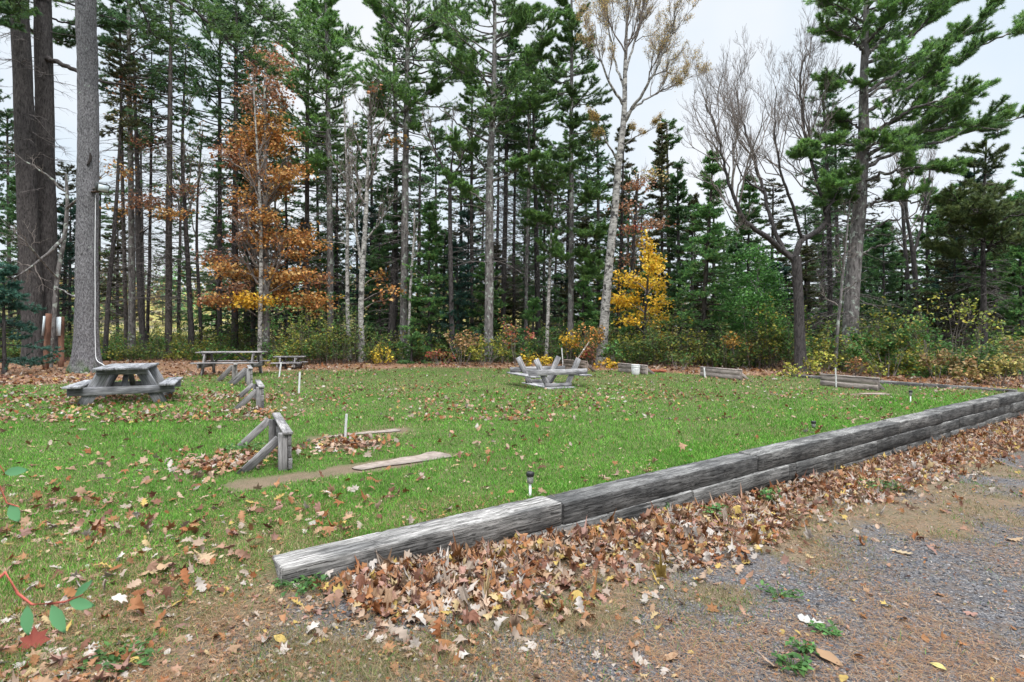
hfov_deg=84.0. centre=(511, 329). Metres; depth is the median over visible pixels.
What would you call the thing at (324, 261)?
fir tree
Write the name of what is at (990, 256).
spruce tree
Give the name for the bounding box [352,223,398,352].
fir tree
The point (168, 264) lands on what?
spruce tree
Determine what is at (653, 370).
plank
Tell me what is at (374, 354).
shrub
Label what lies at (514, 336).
sapling
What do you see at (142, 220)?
spruce tree
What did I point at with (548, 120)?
pine tree
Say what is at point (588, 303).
fir tree
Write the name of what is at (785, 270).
fir tree
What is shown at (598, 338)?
shrub
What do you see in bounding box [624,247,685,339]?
fir tree
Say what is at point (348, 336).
shrub
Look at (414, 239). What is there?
birch tree
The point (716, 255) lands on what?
fir tree
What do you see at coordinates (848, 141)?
spruce tree
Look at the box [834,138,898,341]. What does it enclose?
spruce tree
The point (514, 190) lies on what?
spruce tree
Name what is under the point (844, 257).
tree
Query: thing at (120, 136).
spruce tree
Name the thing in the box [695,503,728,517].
weed
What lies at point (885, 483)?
weed
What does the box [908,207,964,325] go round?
spruce tree
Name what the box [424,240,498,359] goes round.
fir tree
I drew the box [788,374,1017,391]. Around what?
timber edging
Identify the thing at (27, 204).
pine tree
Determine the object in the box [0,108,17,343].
spruce tree
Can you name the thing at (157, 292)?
woods
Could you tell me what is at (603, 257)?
fir tree
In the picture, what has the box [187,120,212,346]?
tree
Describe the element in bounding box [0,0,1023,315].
sky
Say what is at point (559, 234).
spruce tree
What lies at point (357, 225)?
spruce tree
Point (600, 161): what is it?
spruce tree
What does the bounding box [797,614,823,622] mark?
fallen leaf
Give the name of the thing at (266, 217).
maple tree
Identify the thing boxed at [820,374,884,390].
horseshoe backstop
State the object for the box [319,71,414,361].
birch tree
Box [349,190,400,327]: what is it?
spruce tree
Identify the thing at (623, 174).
spruce tree
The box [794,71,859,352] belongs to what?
spruce tree
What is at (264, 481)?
lawn
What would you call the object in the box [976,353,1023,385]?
shrub
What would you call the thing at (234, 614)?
fallen pine needles
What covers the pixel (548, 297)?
birch tree
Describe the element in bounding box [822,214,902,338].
fir tree
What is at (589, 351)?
shrub
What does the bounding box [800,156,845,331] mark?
spruce tree
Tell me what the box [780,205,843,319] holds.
spruce tree
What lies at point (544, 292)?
fir tree
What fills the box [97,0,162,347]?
spruce tree
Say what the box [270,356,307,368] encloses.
picnic table
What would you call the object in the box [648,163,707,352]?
fir tree
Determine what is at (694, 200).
fir tree
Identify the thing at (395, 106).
pine tree
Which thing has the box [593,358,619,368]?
shrub
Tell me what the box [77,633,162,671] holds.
weed
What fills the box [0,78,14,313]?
spruce tree
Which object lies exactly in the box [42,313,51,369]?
sign post
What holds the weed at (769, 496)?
on the gravel drive
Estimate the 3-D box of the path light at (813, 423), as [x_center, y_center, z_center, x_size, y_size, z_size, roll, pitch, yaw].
[4.680,1.475,8.824,0.076,0.108,0.075,0,0,0]
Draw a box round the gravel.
[11,454,1023,681]
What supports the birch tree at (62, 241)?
on the ground at (193, 368)
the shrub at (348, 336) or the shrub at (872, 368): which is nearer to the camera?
the shrub at (872, 368)
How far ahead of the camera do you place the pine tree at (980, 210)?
20.14 m
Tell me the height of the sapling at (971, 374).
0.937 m
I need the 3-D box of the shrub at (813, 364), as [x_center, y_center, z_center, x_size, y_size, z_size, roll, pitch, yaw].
[10.058,1.082,18.768,1.258,1.018,1.204,0,0,-27]
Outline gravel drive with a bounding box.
[85,418,1023,681]
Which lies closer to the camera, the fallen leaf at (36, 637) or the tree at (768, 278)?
the fallen leaf at (36, 637)
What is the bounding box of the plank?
[650,369,665,371]
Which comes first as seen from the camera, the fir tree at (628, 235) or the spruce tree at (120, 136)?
the spruce tree at (120, 136)
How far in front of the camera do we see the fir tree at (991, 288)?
25.77 m
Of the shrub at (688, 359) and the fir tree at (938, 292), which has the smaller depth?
the shrub at (688, 359)
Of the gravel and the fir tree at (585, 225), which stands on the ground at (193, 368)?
the fir tree at (585, 225)
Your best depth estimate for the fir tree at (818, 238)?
32.94 m
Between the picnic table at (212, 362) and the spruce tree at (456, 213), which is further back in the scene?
the spruce tree at (456, 213)
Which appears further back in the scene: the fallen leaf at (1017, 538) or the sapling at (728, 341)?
the sapling at (728, 341)
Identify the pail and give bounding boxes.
[631,364,640,374]
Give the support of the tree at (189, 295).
on the ground at (193, 368)
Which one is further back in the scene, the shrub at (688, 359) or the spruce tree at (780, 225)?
the spruce tree at (780, 225)
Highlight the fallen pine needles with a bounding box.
[0,448,1023,681]
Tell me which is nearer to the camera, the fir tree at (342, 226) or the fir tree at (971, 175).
the fir tree at (971, 175)
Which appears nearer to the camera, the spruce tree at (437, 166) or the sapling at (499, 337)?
the sapling at (499, 337)
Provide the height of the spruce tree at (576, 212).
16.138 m
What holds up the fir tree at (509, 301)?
on the ground at (193, 368)
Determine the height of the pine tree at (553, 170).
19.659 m
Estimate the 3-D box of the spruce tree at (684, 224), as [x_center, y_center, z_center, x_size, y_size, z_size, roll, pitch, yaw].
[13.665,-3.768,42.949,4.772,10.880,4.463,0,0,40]
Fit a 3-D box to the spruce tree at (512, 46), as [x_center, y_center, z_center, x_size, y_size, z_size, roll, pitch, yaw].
[-0.281,-7.062,29.881,3.291,17.462,3.223,0,0,-38]
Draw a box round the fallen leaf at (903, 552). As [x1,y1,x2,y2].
[890,548,912,553]
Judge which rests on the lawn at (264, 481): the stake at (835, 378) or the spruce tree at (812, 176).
the stake at (835, 378)
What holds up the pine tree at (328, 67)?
on the ground at (193, 368)
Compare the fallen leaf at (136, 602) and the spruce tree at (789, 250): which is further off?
the spruce tree at (789, 250)
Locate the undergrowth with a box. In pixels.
[0,286,1023,378]
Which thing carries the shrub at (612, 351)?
on the ground at (193, 368)
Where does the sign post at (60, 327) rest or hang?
on the ground at (193, 368)
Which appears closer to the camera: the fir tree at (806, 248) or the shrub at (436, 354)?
the shrub at (436, 354)
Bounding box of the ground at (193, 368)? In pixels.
[0,356,1023,388]
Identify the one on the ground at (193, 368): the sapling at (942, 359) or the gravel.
the sapling at (942, 359)
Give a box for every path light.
[526,471,533,495]
[811,421,815,427]
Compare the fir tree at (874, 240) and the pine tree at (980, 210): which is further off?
the fir tree at (874, 240)
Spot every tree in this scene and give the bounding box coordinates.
[0,0,140,364]
[0,0,157,362]
[0,0,340,372]
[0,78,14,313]
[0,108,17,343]
[0,141,128,366]
[0,175,65,343]
[0,261,65,373]
[0,290,13,342]
[56,162,102,338]
[57,197,102,343]
[67,192,127,331]
[74,0,182,352]
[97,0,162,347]
[98,209,138,343]
[99,35,153,352]
[99,51,206,357]
[103,127,176,326]
[115,0,215,356]
[115,30,180,344]
[145,0,282,345]
[151,154,206,337]
[162,38,207,357]
[177,215,250,343]
[186,0,286,350]
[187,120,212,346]
[190,41,340,359]
[194,173,231,328]
[214,1,292,349]
[215,116,274,332]
[222,232,274,343]
[238,229,320,344]
[241,66,272,359]
[251,0,356,336]
[258,141,315,334]
[268,128,294,330]
[271,0,380,357]
[275,216,339,338]
[284,231,351,344]
[290,98,342,318]
[311,142,367,338]
[312,206,355,337]
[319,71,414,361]
[323,93,372,360]
[330,0,481,359]
[334,128,376,343]
[334,205,399,343]
[344,84,398,332]
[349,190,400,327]
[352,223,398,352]
[355,15,433,339]
[355,235,419,330]
[366,158,424,358]
[381,254,446,354]
[391,146,448,326]
[394,331,435,363]
[398,199,459,360]
[403,207,420,359]
[416,127,455,329]
[416,229,469,341]
[419,98,477,361]
[422,0,563,361]
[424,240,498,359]
[433,145,485,327]
[434,200,494,328]
[440,75,499,331]
[456,253,523,353]
[465,193,499,319]
[468,244,524,350]
[474,90,526,319]
[477,25,532,357]
[478,256,542,342]
[494,43,578,356]
[495,81,533,350]
[506,166,546,328]
[507,110,550,326]
[508,0,612,359]
[512,296,556,359]
[517,189,567,352]
[524,108,547,336]
[534,192,575,323]
[540,272,578,341]
[543,115,596,325]
[543,183,562,356]
[551,215,615,333]
[558,155,618,315]
[562,278,599,344]
[563,109,631,325]
[566,249,641,349]
[574,0,715,364]
[596,163,682,339]
[597,123,646,335]
[599,229,680,353]
[609,194,642,336]
[610,166,646,332]
[613,196,654,322]
[613,271,676,349]
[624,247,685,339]
[634,121,686,333]
[639,118,694,334]
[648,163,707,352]
[651,150,749,364]
[664,0,881,371]
[666,192,717,337]
[682,194,752,330]
[682,211,712,314]
[694,237,746,318]
[707,241,782,347]
[710,176,789,359]
[712,237,791,366]
[725,261,826,353]
[728,204,756,307]
[740,178,804,330]
[768,249,803,324]
[774,244,841,336]
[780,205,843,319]
[784,0,1023,370]
[790,218,862,337]
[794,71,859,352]
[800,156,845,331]
[801,123,868,322]
[816,187,870,370]
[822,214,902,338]
[833,237,913,326]
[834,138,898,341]
[844,228,910,323]
[859,222,922,346]
[870,249,936,338]
[871,221,921,323]
[887,122,934,336]
[887,177,964,342]
[888,91,937,341]
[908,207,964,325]
[909,225,999,355]
[914,251,988,342]
[919,156,1023,345]
[920,125,1023,355]
[924,183,991,323]
[948,178,1022,347]
[951,246,1023,346]
[956,147,1023,341]
[973,218,1023,351]
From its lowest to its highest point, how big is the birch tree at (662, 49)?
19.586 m
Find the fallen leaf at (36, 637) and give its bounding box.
[17,626,49,650]
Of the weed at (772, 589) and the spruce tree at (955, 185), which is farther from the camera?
the spruce tree at (955, 185)
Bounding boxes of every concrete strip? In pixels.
[323,429,400,437]
[352,451,451,470]
[859,393,889,394]
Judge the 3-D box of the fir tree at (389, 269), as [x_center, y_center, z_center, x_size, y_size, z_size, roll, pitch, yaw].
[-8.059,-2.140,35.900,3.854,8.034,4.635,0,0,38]
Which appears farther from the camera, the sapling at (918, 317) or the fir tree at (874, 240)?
the fir tree at (874, 240)
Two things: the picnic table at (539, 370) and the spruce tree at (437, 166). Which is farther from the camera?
the spruce tree at (437, 166)
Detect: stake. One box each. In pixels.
[298,372,300,393]
[344,414,347,437]
[835,368,836,387]
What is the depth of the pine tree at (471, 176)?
30.89 m
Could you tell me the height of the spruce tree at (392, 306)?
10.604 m
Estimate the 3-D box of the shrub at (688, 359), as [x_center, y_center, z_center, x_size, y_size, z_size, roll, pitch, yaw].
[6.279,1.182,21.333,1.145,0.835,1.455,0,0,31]
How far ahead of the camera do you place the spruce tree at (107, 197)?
41.57 m
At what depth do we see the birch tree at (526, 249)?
29.42 m
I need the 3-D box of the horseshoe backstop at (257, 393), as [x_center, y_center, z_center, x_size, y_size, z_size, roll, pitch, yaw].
[-5.183,1.357,11.088,0.577,0.610,1.550,0,0,-27]
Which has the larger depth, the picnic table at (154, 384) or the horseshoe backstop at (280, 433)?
the picnic table at (154, 384)
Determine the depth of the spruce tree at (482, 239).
44.30 m
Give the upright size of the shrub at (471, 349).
1.347 m
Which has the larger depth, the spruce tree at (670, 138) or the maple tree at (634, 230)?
the spruce tree at (670, 138)
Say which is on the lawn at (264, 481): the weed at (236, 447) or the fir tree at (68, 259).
the weed at (236, 447)
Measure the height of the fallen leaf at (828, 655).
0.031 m
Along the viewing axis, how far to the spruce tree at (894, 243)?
39.38 m
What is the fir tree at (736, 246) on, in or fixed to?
on the ground at (193, 368)
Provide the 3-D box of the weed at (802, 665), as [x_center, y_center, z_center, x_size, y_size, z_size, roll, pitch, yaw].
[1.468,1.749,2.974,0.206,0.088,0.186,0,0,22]
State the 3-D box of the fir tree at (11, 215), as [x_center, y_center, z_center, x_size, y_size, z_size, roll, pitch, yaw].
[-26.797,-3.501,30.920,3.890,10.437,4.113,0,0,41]
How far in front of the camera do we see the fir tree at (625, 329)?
28.38 m
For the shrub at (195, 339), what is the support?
on the ground at (193, 368)
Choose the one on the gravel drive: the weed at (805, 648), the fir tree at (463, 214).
the weed at (805, 648)
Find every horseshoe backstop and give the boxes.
[216,362,237,381]
[228,365,252,385]
[233,380,264,409]
[237,412,292,473]
[563,359,595,371]
[618,363,654,374]
[700,366,747,379]
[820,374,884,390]
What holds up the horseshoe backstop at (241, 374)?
on the lawn at (264, 481)
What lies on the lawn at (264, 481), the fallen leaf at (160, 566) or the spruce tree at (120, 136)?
the fallen leaf at (160, 566)
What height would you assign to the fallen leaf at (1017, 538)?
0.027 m
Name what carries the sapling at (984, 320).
on the ground at (193, 368)
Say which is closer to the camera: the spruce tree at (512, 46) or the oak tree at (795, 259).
the oak tree at (795, 259)
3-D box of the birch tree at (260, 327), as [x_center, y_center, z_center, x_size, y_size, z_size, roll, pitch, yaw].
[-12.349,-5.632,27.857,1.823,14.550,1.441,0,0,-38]
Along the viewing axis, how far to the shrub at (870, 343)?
18.18 m
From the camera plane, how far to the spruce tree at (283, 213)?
43.30 m
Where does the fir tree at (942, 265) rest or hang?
on the ground at (193, 368)
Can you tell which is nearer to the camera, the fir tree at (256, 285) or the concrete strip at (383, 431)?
the concrete strip at (383, 431)
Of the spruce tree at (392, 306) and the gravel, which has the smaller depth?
the gravel
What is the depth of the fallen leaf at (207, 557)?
3.83 m
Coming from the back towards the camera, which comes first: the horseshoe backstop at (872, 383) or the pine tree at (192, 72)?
the pine tree at (192, 72)
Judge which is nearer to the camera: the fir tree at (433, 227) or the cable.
the cable
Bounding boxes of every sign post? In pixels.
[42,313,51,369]
[56,317,64,366]
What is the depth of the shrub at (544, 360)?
23.39 m
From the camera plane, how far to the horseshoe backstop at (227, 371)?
16.41 m
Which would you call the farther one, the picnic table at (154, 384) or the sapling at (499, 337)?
the sapling at (499, 337)
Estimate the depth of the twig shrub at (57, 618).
1.02 m
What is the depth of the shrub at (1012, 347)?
16.07 m
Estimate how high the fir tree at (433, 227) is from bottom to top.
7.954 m
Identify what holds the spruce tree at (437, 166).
on the ground at (193, 368)
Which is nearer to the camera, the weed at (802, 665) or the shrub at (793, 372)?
the weed at (802, 665)
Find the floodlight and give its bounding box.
[90,182,109,192]
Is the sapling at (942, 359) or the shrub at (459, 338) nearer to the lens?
the sapling at (942, 359)
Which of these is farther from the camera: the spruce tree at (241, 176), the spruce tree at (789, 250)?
the spruce tree at (789, 250)
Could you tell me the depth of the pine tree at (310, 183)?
31.87 m
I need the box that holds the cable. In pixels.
[95,195,103,364]
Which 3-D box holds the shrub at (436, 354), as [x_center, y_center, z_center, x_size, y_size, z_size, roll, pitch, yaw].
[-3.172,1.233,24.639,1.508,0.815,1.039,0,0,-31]
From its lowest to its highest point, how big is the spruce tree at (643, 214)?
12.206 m
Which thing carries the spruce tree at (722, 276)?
on the ground at (193, 368)
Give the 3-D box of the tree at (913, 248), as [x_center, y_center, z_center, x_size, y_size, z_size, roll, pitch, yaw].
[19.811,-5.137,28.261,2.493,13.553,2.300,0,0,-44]
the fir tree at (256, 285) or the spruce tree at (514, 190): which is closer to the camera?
the spruce tree at (514, 190)
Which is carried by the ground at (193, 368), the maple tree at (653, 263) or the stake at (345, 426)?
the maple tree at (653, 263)
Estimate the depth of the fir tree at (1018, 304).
21.57 m
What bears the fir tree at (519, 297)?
on the ground at (193, 368)
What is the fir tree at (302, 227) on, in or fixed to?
on the ground at (193, 368)
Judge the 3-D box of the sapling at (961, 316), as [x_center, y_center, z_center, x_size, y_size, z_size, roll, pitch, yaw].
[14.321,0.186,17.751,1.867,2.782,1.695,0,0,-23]
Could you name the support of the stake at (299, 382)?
on the lawn at (264, 481)
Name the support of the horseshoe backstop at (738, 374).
on the lawn at (264, 481)
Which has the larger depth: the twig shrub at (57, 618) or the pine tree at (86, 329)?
the pine tree at (86, 329)
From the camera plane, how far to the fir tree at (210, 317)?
34.66 m
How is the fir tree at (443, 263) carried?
on the ground at (193, 368)
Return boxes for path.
[2,365,782,383]
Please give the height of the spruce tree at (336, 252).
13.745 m
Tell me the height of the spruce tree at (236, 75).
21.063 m
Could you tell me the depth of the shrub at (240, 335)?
33.24 m
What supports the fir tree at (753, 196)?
on the ground at (193, 368)
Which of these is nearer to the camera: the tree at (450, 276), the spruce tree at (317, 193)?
the tree at (450, 276)
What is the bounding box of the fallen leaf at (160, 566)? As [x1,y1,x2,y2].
[137,562,171,576]
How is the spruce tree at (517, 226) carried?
on the ground at (193, 368)
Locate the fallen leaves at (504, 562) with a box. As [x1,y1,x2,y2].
[0,356,1023,681]
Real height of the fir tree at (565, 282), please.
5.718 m
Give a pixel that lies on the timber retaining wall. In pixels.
(733, 474)
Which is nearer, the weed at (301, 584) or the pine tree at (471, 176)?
the weed at (301, 584)
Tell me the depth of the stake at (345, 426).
7.90 m
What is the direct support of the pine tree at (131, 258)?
on the ground at (193, 368)
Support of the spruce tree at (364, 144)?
on the ground at (193, 368)
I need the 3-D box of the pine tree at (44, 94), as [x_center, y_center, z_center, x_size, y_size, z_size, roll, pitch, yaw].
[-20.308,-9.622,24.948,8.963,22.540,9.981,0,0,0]
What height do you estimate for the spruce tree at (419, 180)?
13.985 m
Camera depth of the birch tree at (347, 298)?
27.13 m
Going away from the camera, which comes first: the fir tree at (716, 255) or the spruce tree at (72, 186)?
the fir tree at (716, 255)
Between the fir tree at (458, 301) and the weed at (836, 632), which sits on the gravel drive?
the weed at (836, 632)
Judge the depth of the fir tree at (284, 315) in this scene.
32.75 m
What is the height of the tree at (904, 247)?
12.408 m
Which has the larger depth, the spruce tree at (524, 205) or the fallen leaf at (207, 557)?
the spruce tree at (524, 205)
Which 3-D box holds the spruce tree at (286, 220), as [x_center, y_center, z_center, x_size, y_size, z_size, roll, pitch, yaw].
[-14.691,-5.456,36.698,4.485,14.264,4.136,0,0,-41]
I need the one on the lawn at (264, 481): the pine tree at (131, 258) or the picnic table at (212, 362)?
the picnic table at (212, 362)
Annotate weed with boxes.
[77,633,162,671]
[224,441,265,452]
[271,572,327,597]
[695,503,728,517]
[755,580,803,601]
[759,485,780,503]
[771,650,814,676]
[785,637,820,656]
[808,619,842,636]
[856,478,903,490]
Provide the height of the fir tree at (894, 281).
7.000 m
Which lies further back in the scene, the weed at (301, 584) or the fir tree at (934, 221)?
the fir tree at (934, 221)
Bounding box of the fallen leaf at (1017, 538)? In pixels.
[1007,537,1022,541]
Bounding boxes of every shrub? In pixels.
[0,465,94,634]
[172,330,203,349]
[216,331,257,349]
[297,326,352,360]
[369,342,393,363]
[425,348,456,364]
[443,328,485,364]
[466,335,509,365]
[519,351,552,366]
[557,328,580,359]
[572,322,604,364]
[577,343,596,364]
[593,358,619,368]
[599,340,625,363]
[666,350,696,369]
[771,361,811,377]
[801,348,843,375]
[842,317,935,376]
[843,356,868,375]
[865,361,888,377]
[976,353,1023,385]
[999,336,1023,382]
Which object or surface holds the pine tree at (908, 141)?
on the ground at (193, 368)
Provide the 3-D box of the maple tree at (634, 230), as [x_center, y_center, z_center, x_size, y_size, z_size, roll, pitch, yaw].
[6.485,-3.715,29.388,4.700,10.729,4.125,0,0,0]
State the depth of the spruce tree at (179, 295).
43.30 m
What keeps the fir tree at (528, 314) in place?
on the ground at (193, 368)
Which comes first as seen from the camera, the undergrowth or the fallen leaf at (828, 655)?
the fallen leaf at (828, 655)
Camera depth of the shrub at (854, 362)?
18.41 m
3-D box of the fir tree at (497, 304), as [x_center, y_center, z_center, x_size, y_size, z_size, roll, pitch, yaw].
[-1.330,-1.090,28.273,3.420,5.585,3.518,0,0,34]
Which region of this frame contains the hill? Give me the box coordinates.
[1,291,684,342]
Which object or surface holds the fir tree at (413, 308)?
on the ground at (193, 368)
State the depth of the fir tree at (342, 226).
37.87 m
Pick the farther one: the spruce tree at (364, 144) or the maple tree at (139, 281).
the spruce tree at (364, 144)
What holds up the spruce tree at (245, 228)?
on the ground at (193, 368)
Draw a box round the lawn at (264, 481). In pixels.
[0,367,1023,681]
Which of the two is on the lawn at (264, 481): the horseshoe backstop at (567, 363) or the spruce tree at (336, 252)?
the horseshoe backstop at (567, 363)
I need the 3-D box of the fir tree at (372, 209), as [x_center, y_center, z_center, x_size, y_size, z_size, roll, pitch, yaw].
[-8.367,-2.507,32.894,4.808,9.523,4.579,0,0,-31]
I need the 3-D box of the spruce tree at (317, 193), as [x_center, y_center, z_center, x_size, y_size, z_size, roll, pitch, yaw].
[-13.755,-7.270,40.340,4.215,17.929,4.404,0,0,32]
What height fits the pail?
0.341 m
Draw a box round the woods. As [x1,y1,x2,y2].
[7,252,1014,331]
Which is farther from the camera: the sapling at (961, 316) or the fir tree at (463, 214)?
the fir tree at (463, 214)
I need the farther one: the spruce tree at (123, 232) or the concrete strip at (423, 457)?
the spruce tree at (123, 232)
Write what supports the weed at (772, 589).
on the gravel drive
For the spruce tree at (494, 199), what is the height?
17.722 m
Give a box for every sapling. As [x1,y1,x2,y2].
[494,320,514,362]
[498,315,535,364]
[719,331,756,367]
[889,297,942,375]
[917,343,963,381]
[933,291,1019,375]
[948,353,990,385]
[960,294,1008,368]
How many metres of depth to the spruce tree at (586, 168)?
42.09 m
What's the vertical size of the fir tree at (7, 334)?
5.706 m
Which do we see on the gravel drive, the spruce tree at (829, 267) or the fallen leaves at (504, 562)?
the fallen leaves at (504, 562)
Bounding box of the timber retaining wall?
[272,392,1023,583]
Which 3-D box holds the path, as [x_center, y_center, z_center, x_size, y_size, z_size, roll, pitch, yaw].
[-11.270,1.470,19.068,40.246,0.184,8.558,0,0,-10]
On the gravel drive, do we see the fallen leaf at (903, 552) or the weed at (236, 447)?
the fallen leaf at (903, 552)
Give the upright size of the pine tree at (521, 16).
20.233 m
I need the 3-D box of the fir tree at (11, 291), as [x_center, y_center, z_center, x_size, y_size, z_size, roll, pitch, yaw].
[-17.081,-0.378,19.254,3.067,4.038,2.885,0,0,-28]
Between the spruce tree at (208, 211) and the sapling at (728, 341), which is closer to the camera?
the sapling at (728, 341)
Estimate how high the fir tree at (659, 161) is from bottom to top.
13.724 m
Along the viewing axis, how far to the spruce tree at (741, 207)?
41.23 m
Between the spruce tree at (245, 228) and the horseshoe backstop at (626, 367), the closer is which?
the horseshoe backstop at (626, 367)
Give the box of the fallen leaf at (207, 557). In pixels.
[196,552,214,564]
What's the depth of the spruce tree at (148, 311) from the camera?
31.95 m
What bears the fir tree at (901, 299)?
on the ground at (193, 368)
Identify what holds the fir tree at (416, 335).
on the ground at (193, 368)
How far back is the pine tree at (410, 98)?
27.61 m
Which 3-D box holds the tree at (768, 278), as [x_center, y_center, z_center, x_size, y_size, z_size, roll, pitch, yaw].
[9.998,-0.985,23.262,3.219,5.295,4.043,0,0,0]
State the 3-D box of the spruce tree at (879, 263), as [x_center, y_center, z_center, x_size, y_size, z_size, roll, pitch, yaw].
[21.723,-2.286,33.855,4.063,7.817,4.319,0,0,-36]
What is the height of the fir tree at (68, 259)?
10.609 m
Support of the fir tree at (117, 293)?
on the ground at (193, 368)
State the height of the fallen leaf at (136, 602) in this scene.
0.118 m
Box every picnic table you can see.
[62,363,182,405]
[190,351,270,375]
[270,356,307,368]
[506,356,591,388]
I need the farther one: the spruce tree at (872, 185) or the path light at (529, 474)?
the spruce tree at (872, 185)
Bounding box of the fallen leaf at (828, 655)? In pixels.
[816,648,843,665]
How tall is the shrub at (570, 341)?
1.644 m
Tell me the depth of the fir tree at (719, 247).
34.92 m
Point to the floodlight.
(100, 187)
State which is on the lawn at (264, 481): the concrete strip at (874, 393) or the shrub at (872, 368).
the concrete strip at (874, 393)
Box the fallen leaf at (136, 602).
[127,593,144,613]
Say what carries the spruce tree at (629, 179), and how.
on the ground at (193, 368)
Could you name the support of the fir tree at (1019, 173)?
on the ground at (193, 368)

